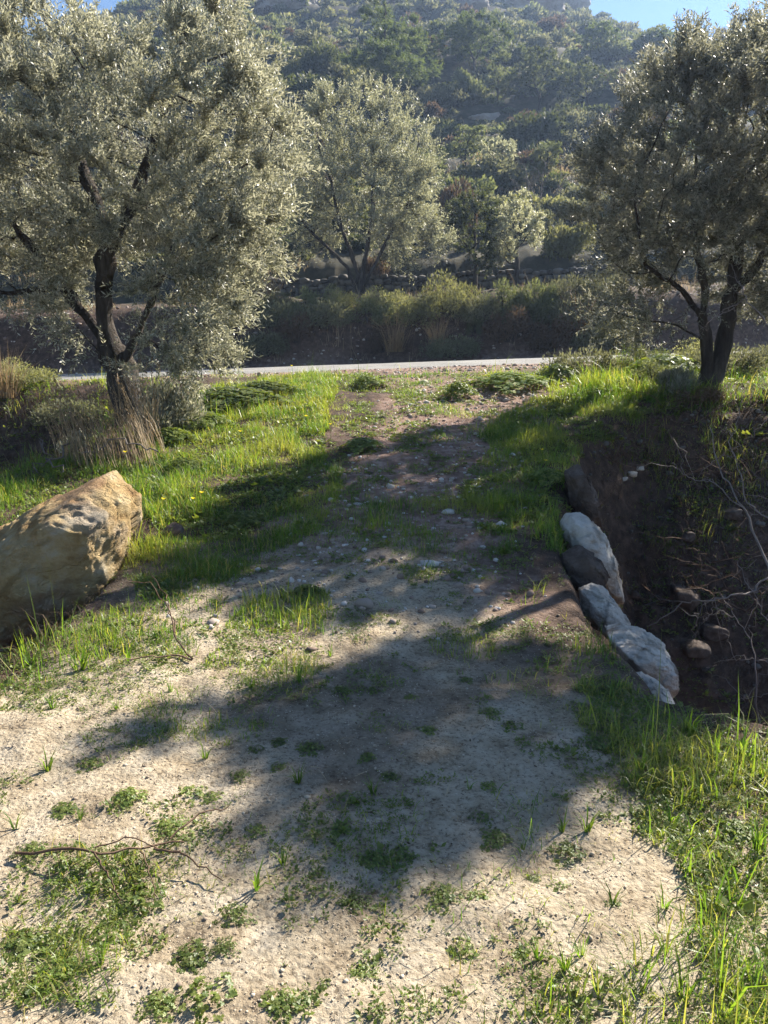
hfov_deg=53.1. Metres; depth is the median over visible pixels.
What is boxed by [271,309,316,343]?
bank bush
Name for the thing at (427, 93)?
hillside bush
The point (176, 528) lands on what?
rock
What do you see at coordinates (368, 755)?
weed clump
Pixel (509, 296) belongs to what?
bank bush
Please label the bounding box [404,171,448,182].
scrub bush
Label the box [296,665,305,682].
grass tuft
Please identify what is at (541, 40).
scrub bush
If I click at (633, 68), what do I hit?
evergreen tree
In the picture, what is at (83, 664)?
grass tuft
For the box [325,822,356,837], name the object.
weed clump
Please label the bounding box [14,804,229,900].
fallen twig
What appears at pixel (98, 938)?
weed clump
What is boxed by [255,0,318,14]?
crag
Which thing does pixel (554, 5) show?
crag
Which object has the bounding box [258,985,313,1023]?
weed clump
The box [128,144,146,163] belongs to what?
scrub bush
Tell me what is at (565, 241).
hillside bush
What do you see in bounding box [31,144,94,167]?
scrub bush
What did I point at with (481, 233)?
scrub bush
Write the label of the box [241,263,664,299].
dry stone wall
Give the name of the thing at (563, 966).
grass tuft
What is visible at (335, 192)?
olive tree
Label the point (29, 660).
grass tuft
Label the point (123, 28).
scrub bush
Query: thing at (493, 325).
bank bush
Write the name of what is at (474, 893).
weed clump
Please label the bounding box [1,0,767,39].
sky
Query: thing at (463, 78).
hillside bush
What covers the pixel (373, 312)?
bank bush
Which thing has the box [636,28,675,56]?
pine tree
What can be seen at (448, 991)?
weed clump
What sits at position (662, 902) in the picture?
grass tuft
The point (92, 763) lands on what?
weed clump
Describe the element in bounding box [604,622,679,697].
boulder
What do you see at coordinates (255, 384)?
leafy weed
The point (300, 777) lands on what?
grass tuft
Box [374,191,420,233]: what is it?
hillside bush
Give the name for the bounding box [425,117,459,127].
scrub bush
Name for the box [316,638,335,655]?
grass tuft
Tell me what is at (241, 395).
leafy weed
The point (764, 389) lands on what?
scrub bush
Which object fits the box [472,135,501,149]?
scrub bush
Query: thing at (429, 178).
scrub bush
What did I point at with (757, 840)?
grass tuft
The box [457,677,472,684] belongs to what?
weed clump
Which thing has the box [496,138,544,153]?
scrub bush
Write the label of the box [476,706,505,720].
weed clump
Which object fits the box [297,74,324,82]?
scrub bush
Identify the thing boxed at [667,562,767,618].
dry bramble
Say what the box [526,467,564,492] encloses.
leafy weed
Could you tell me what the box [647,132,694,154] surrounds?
scrub bush
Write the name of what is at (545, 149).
young tree
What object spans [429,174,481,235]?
hillside bush
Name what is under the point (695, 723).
grass tuft
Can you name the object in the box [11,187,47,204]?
scrub bush
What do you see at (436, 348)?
bank bush
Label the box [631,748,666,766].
weed clump
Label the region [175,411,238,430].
leafy weed
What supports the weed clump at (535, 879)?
on the ground at (296, 724)
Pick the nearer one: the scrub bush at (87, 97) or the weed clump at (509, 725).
the weed clump at (509, 725)
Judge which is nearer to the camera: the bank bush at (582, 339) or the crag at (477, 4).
the bank bush at (582, 339)
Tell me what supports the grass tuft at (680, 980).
on the ground at (296, 724)
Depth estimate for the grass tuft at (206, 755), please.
3.03 m
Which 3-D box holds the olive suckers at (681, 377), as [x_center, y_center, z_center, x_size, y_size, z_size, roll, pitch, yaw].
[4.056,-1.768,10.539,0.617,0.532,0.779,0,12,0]
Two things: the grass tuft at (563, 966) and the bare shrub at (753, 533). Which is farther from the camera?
the bare shrub at (753, 533)
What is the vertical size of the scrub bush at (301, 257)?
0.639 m
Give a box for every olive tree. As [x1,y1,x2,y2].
[0,0,328,432]
[261,67,459,295]
[546,0,767,388]
[743,0,767,66]
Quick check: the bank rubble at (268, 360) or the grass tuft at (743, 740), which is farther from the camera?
the bank rubble at (268, 360)
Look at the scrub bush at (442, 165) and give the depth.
39.24 m
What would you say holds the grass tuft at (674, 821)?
on the ground at (296, 724)
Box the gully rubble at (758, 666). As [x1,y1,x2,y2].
[589,397,767,711]
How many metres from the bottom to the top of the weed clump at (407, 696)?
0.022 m
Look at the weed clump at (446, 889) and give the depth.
2.25 m
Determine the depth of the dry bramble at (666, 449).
9.42 m
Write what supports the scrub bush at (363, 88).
on the ground at (296, 724)
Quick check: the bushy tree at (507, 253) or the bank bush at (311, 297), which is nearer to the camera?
the bank bush at (311, 297)
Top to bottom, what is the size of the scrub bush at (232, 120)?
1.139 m
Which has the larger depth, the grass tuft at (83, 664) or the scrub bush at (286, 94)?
the scrub bush at (286, 94)
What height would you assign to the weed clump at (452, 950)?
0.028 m
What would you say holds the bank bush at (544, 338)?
on the ground at (296, 724)
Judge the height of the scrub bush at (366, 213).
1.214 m
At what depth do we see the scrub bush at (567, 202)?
30.95 m
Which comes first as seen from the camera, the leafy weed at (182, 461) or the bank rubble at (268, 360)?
the leafy weed at (182, 461)
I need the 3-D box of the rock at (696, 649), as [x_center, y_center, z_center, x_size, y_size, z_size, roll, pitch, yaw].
[3.310,1.447,8.149,0.274,0.168,0.261,0,12,0]
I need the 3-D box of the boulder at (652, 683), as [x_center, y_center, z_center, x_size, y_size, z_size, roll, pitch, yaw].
[1.346,0.943,3.850,0.229,0.222,0.390,0,12,0]
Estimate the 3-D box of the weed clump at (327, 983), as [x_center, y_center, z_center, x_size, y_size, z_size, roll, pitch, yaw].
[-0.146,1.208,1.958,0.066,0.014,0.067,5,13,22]
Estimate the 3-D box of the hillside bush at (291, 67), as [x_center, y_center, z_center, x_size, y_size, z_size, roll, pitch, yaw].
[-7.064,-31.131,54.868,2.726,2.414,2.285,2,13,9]
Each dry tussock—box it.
[0,340,41,398]
[252,260,287,303]
[369,311,421,351]
[422,309,458,345]
[562,295,604,334]
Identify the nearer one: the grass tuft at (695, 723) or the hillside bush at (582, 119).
the grass tuft at (695, 723)
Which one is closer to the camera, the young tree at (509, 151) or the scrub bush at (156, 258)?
the scrub bush at (156, 258)
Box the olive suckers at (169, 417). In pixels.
[133,378,208,440]
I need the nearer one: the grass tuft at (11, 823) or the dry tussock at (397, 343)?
the grass tuft at (11, 823)
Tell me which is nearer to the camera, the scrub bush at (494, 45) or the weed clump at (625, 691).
the weed clump at (625, 691)
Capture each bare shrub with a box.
[510,159,571,208]
[630,267,767,723]
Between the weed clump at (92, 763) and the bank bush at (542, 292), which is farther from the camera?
the bank bush at (542, 292)
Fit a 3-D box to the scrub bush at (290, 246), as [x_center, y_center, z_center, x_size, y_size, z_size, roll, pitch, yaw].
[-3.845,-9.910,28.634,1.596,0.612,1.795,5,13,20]
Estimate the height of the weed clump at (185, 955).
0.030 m
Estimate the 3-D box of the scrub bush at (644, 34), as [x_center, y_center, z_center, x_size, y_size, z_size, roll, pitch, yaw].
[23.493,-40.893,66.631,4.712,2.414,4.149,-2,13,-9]
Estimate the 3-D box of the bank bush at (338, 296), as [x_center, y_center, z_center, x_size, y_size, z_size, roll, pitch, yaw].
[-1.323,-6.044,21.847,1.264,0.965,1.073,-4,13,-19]
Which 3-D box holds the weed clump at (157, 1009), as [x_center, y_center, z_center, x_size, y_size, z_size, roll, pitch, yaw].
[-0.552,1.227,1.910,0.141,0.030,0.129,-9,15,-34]
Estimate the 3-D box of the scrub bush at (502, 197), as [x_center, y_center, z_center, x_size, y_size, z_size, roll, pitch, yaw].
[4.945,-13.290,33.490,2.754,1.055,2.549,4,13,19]
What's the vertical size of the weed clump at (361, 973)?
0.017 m
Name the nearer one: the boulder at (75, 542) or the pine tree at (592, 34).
the boulder at (75, 542)
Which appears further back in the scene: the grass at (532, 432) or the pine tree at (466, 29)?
the pine tree at (466, 29)
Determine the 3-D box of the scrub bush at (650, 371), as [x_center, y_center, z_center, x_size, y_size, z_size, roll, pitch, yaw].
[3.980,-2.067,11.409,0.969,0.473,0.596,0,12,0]
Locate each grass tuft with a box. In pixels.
[3,806,26,829]
[21,644,45,664]
[36,746,61,771]
[44,688,58,708]
[58,641,98,671]
[63,803,89,820]
[84,928,108,965]
[109,694,122,709]
[124,639,135,660]
[164,681,173,691]
[189,738,215,758]
[240,672,259,688]
[251,856,271,891]
[271,836,294,865]
[283,760,306,784]
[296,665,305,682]
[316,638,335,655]
[361,773,382,794]
[526,935,552,961]
[548,942,583,973]
[554,805,568,832]
[566,927,599,958]
[574,806,602,832]
[588,964,601,990]
[601,879,628,904]
[626,747,659,772]
[652,879,684,908]
[659,941,716,1001]
[663,795,690,824]
[673,694,712,735]
[692,763,723,784]
[709,952,746,989]
[731,881,749,905]
[740,721,764,756]
[747,813,767,854]
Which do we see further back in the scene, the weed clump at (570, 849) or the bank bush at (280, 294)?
the bank bush at (280, 294)
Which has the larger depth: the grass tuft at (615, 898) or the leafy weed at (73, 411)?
the leafy weed at (73, 411)
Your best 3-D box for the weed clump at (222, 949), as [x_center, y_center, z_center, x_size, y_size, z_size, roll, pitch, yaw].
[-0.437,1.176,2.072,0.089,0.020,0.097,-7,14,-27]
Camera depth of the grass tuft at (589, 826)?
2.56 m
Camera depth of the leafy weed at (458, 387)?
10.77 m
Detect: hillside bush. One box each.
[272,58,301,84]
[285,105,324,155]
[294,37,344,75]
[342,63,408,90]
[360,253,390,279]
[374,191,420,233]
[408,83,456,107]
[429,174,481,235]
[450,66,488,95]
[511,205,556,235]
[518,151,555,175]
[540,221,596,260]
[558,108,600,131]
[594,106,670,139]
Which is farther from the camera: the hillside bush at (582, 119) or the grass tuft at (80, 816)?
the hillside bush at (582, 119)
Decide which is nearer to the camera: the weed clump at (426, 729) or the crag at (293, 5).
the weed clump at (426, 729)
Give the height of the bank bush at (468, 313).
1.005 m
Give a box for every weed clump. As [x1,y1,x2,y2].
[0,927,47,963]
[8,841,51,867]
[26,949,78,997]
[45,800,76,819]
[74,756,105,773]
[77,919,131,952]
[107,786,152,814]
[113,882,166,922]
[133,988,181,1023]
[146,814,194,845]
[163,937,211,974]
[169,972,237,1023]
[174,785,207,808]
[198,791,223,807]
[204,935,241,961]
[212,901,258,927]
[228,769,251,784]
[242,822,268,839]
[248,744,264,753]
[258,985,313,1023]
[269,737,287,747]
[270,761,288,773]
[295,740,324,756]
[309,868,329,881]
[314,977,331,993]
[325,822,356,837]
[329,684,353,696]
[335,890,373,915]
[346,962,378,982]
[357,752,376,764]
[360,850,389,873]
[379,771,400,782]
[383,844,420,868]
[402,693,418,699]
[415,725,437,735]
[422,880,470,915]
[441,985,451,993]
[445,936,482,964]
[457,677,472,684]
[459,889,488,900]
[467,810,493,828]
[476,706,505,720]
[479,827,513,852]
[480,781,496,793]
[500,720,523,732]
[514,948,528,959]
[523,872,541,883]
[546,839,587,866]
[546,879,569,891]
[565,701,595,713]
[599,686,634,699]
[603,899,621,909]
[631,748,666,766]
[669,789,697,806]
[717,819,763,843]
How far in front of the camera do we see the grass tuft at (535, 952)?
2.02 m
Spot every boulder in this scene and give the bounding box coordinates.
[0,470,142,669]
[560,512,623,604]
[561,545,610,590]
[564,464,602,526]
[578,583,630,639]
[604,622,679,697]
[636,671,674,703]
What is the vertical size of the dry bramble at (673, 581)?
0.579 m
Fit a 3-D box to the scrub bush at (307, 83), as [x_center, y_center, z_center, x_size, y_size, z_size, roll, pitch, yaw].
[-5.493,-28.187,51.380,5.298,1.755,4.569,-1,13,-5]
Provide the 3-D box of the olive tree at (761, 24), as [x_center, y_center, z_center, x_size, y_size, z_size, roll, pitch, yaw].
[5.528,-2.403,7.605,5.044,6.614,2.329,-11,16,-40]
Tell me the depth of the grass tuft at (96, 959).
2.02 m
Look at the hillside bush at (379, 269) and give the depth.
26.36 m
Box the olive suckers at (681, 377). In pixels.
[655,365,702,395]
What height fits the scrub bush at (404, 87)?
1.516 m
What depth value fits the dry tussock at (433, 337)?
21.23 m
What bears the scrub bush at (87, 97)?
on the ground at (296, 724)
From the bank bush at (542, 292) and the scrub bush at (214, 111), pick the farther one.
the scrub bush at (214, 111)
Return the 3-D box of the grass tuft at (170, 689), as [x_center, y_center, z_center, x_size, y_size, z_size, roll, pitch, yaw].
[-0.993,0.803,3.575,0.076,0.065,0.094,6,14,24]
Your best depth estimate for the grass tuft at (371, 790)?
2.77 m
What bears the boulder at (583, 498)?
on the ground at (296, 724)
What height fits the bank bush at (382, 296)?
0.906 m
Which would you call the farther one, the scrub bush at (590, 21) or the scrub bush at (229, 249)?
the scrub bush at (590, 21)
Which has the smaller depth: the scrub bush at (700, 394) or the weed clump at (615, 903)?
the weed clump at (615, 903)
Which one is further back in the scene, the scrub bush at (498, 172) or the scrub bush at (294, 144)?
the scrub bush at (294, 144)
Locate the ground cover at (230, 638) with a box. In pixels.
[0,360,767,1023]
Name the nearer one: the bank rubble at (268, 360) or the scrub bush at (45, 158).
the bank rubble at (268, 360)
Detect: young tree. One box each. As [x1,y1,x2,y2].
[445,123,486,166]
[478,135,520,165]
[533,140,562,174]
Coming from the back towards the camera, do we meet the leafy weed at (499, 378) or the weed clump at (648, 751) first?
the leafy weed at (499, 378)
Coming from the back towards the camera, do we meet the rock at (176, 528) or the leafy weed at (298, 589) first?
the rock at (176, 528)
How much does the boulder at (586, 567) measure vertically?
0.331 m
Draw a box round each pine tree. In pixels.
[339,0,443,98]
[402,30,439,58]
[435,8,513,77]
[480,49,514,100]
[542,102,573,136]
[576,19,621,63]
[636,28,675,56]
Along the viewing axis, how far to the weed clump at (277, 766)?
2.95 m
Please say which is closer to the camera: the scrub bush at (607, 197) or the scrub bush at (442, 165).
the scrub bush at (607, 197)
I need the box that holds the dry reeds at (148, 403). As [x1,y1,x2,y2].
[104,352,173,446]
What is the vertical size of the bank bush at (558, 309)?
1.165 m
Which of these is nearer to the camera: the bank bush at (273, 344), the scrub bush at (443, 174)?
the bank bush at (273, 344)
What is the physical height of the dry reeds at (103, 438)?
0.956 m
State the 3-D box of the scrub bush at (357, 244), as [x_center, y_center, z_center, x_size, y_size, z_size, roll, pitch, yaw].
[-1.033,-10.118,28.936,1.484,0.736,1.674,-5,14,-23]
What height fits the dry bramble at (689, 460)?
0.533 m
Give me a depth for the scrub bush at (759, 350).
13.31 m
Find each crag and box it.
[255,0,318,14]
[317,0,363,6]
[439,0,489,9]
[468,112,500,120]
[493,0,565,15]
[565,0,590,10]
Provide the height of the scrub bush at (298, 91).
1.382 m
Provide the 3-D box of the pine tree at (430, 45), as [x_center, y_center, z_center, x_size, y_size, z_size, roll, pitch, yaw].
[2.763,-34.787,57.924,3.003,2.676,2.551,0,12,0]
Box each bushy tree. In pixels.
[442,184,502,290]
[486,186,546,287]
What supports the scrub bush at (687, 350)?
on the ground at (296, 724)
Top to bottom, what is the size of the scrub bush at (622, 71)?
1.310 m
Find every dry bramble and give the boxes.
[541,418,694,467]
[602,422,716,467]
[609,437,748,479]
[618,551,741,609]
[630,517,767,567]
[631,384,761,424]
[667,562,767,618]
[669,438,767,481]
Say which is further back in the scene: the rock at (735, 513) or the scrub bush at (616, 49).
the scrub bush at (616, 49)
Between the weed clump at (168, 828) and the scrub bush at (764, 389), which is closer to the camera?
the weed clump at (168, 828)
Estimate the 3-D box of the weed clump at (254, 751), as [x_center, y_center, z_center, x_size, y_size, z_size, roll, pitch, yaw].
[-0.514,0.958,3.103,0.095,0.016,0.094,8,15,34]
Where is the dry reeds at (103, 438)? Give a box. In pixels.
[3,373,165,467]
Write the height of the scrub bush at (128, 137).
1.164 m
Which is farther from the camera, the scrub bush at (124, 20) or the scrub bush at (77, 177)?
the scrub bush at (124, 20)
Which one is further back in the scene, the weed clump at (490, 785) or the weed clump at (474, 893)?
the weed clump at (490, 785)
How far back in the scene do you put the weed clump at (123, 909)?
2.24 m
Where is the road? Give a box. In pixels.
[24,351,741,380]
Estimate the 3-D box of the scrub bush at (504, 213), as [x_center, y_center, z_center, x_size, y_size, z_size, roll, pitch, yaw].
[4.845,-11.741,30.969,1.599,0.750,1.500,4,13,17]
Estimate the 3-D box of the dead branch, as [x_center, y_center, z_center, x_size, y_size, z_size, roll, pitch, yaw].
[-2.836,-0.585,7.667,1.372,0.301,0.748,0,12,0]
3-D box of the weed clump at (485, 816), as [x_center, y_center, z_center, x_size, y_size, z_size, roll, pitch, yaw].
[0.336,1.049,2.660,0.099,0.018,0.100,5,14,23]
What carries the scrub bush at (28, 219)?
on the ground at (296, 724)
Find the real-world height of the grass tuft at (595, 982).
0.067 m
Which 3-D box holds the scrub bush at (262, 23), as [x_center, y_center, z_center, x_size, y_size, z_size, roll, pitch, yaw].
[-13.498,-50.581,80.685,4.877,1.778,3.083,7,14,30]
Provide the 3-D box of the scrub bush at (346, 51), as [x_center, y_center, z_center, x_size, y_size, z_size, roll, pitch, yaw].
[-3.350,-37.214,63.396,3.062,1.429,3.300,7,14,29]
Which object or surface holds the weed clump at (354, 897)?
on the ground at (296, 724)
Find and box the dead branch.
[32,437,158,472]
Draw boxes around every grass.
[0,338,767,1023]
[1,53,759,371]
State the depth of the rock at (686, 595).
8.45 m
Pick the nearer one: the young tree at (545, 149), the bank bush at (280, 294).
the bank bush at (280, 294)
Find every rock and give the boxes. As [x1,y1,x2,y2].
[162,522,183,536]
[627,471,637,476]
[670,584,700,611]
[681,531,695,541]
[681,639,711,657]
[700,623,728,641]
[722,507,741,519]
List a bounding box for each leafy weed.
[56,402,104,423]
[146,427,202,449]
[162,457,213,477]
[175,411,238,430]
[193,386,295,414]
[223,510,271,531]
[240,380,302,395]
[293,584,324,600]
[340,437,389,454]
[348,375,389,389]
[439,381,482,401]
[467,371,558,394]
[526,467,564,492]
[535,363,578,382]
[618,354,700,371]
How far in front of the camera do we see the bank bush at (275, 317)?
21.37 m
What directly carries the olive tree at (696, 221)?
on the ground at (296, 724)
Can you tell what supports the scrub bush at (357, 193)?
on the ground at (296, 724)
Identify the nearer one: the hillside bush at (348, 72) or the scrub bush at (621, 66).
the hillside bush at (348, 72)
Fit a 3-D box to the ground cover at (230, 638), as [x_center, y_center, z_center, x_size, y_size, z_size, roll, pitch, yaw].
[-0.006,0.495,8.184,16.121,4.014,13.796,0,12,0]
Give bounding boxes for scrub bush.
[0,87,14,104]
[0,356,62,388]
[2,42,33,51]
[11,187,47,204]
[12,201,36,222]
[16,82,28,97]
[27,396,102,425]
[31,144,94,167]
[55,170,94,188]
[72,83,105,110]
[100,163,138,177]
[101,91,155,116]
[109,16,149,31]
[111,23,132,31]
[112,129,148,147]
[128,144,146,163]
[128,251,163,265]
[155,81,214,117]
[186,96,232,118]
[187,138,225,158]
[207,157,240,174]
[209,115,237,130]
[220,242,242,255]
[222,217,299,253]
[245,26,287,43]
[255,19,274,30]
[258,84,293,104]
[261,124,328,150]
[262,237,298,252]
[275,69,338,100]
[282,247,312,261]
[285,83,306,101]
[289,199,368,241]
[293,28,329,49]
[294,185,377,203]
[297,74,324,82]
[297,224,349,243]
[306,58,352,78]
[338,48,352,65]
[341,233,377,250]
[346,86,384,109]
[354,200,378,223]
[378,145,448,177]
[394,76,430,95]
[394,96,425,114]
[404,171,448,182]
[424,174,497,206]
[424,177,441,190]
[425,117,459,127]
[435,88,480,106]
[444,153,532,189]
[468,226,501,240]
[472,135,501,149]
[476,192,511,214]
[478,28,509,53]
[484,210,510,225]
[488,40,535,65]
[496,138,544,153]
[497,107,565,144]
[500,30,522,43]
[501,192,558,212]
[503,149,538,168]
[512,110,540,124]
[516,31,554,52]
[519,200,560,219]
[534,147,565,168]
[536,16,564,32]
[539,129,582,145]
[539,345,624,378]
[543,194,579,218]
[548,195,598,220]
[555,182,595,203]
[567,101,612,120]
[569,17,600,34]
[588,39,632,60]
[597,60,635,70]
[599,188,646,213]
[602,65,627,72]
[606,68,635,84]
[617,343,669,366]
[622,358,685,382]
[627,23,675,51]
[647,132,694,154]
[664,385,725,405]
[670,337,742,363]
[676,342,767,376]
[740,342,767,363]
[742,379,767,401]
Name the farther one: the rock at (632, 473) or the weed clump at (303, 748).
the rock at (632, 473)
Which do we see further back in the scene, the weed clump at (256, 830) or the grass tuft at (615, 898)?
the weed clump at (256, 830)
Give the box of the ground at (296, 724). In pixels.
[0,0,767,1023]
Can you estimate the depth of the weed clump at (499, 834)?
2.53 m
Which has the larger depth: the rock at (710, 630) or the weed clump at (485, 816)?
the rock at (710, 630)
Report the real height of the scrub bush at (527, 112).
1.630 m
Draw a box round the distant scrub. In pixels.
[0,0,766,266]
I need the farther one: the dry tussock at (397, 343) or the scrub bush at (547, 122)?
the scrub bush at (547, 122)
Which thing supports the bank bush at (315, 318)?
on the ground at (296, 724)
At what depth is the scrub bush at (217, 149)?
44.58 m
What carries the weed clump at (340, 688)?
on the ground at (296, 724)
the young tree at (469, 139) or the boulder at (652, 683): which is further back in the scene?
the young tree at (469, 139)
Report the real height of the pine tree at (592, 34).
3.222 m
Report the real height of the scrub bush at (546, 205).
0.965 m
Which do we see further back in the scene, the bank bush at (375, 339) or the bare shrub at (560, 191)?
the bare shrub at (560, 191)
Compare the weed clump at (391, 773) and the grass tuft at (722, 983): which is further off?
the weed clump at (391, 773)
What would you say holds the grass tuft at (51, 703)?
on the ground at (296, 724)
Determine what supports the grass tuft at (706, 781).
on the ground at (296, 724)
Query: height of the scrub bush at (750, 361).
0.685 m
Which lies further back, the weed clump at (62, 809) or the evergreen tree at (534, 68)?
the evergreen tree at (534, 68)
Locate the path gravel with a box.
[164,362,584,663]
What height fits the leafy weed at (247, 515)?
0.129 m
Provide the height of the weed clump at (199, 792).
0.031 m
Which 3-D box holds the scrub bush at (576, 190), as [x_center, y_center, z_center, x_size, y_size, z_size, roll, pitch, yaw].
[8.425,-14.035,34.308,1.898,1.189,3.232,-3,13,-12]
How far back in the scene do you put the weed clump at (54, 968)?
2.00 m
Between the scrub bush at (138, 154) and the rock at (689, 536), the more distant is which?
the scrub bush at (138, 154)
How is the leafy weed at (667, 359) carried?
on the ground at (296, 724)
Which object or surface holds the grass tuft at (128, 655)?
on the ground at (296, 724)
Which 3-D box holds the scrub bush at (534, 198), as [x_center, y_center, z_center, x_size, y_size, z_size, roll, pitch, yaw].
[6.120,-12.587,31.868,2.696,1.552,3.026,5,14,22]
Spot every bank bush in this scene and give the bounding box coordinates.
[221,289,259,316]
[239,328,290,358]
[254,298,303,328]
[258,288,293,312]
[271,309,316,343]
[291,285,320,312]
[295,298,351,329]
[319,283,360,312]
[341,295,397,326]
[359,285,405,310]
[367,321,395,355]
[375,288,438,329]
[402,292,437,315]
[416,333,483,359]
[418,269,487,319]
[453,291,503,322]
[477,276,534,315]
[478,304,537,345]
[498,290,555,325]
[518,278,558,308]
[523,312,575,353]
[542,273,588,306]
[542,293,603,328]
[568,326,615,350]
[577,267,620,306]
[587,316,636,349]
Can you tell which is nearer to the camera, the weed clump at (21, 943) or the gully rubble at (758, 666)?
the weed clump at (21, 943)
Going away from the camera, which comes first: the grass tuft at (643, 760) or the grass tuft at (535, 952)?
the grass tuft at (535, 952)
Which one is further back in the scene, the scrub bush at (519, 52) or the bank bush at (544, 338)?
the scrub bush at (519, 52)
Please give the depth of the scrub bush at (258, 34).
69.86 m
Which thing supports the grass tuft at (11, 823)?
on the ground at (296, 724)
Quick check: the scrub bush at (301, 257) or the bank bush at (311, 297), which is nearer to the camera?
the bank bush at (311, 297)
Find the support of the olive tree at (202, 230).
on the ground at (296, 724)
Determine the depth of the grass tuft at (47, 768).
2.92 m
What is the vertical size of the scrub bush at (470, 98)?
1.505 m
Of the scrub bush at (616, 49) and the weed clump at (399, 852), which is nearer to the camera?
the weed clump at (399, 852)
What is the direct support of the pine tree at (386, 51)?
on the ground at (296, 724)
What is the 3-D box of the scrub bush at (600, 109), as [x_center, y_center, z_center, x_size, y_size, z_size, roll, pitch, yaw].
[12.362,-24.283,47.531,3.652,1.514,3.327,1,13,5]
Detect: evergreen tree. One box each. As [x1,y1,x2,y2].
[506,44,568,109]
[551,55,621,106]
[617,62,645,91]
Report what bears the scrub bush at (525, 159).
on the ground at (296, 724)
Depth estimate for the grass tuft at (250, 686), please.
3.62 m
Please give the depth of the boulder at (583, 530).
5.88 m
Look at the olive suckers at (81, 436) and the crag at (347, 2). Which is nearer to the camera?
the olive suckers at (81, 436)
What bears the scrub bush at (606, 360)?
on the ground at (296, 724)
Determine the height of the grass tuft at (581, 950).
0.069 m
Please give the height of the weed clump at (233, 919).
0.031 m
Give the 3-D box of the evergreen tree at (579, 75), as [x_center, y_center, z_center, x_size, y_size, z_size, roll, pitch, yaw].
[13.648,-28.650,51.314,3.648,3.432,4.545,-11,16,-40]
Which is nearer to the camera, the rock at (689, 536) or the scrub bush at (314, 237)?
the rock at (689, 536)
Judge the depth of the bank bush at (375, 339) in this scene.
21.34 m
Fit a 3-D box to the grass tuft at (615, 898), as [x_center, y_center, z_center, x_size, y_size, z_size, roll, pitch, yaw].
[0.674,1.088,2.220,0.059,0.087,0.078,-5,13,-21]
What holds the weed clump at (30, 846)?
on the ground at (296, 724)
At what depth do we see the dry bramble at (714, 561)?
8.78 m
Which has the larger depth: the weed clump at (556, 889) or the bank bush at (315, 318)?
the bank bush at (315, 318)
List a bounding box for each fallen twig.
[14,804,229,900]
[126,573,192,660]
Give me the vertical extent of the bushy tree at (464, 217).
3.516 m
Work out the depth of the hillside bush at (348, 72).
53.17 m
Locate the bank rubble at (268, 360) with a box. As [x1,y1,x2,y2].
[0,288,767,373]
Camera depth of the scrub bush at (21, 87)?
57.00 m
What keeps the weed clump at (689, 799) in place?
on the ground at (296, 724)
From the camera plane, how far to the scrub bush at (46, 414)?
12.30 m
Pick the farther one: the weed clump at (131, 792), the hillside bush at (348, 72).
the hillside bush at (348, 72)
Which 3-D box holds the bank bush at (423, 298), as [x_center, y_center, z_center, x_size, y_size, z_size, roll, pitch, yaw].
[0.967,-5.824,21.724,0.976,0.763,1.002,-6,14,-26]
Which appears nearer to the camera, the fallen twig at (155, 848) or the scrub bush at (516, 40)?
the fallen twig at (155, 848)
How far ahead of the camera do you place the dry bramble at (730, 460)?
9.39 m
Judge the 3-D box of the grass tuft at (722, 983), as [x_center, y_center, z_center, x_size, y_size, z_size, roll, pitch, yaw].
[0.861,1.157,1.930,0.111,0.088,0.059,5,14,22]
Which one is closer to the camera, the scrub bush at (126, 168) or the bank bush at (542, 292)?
the bank bush at (542, 292)
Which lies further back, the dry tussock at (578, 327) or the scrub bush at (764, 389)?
the dry tussock at (578, 327)
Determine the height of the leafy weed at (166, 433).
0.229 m
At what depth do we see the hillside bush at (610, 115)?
44.91 m
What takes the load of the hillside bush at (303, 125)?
on the ground at (296, 724)
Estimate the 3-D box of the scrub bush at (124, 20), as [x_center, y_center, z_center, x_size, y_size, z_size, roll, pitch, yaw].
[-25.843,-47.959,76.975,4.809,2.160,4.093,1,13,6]
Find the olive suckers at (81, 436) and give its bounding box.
[56,428,89,452]
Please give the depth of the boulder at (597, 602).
4.91 m
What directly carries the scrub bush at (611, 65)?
on the ground at (296, 724)
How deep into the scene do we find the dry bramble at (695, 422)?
9.80 m
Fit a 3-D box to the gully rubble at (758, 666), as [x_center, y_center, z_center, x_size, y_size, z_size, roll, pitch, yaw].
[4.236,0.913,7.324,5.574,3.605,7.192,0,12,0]
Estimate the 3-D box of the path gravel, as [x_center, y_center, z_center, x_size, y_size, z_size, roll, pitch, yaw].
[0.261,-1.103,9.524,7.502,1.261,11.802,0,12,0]
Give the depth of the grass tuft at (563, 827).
2.56 m
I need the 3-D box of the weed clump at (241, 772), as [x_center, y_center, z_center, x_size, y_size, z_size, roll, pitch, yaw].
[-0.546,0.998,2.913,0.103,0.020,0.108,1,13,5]
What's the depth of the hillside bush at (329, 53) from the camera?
55.38 m
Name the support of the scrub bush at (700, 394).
on the ground at (296, 724)
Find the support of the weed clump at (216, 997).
on the ground at (296, 724)
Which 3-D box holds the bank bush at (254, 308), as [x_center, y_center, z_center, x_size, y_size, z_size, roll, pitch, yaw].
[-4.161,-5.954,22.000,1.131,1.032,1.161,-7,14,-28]
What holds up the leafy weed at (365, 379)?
on the ground at (296, 724)

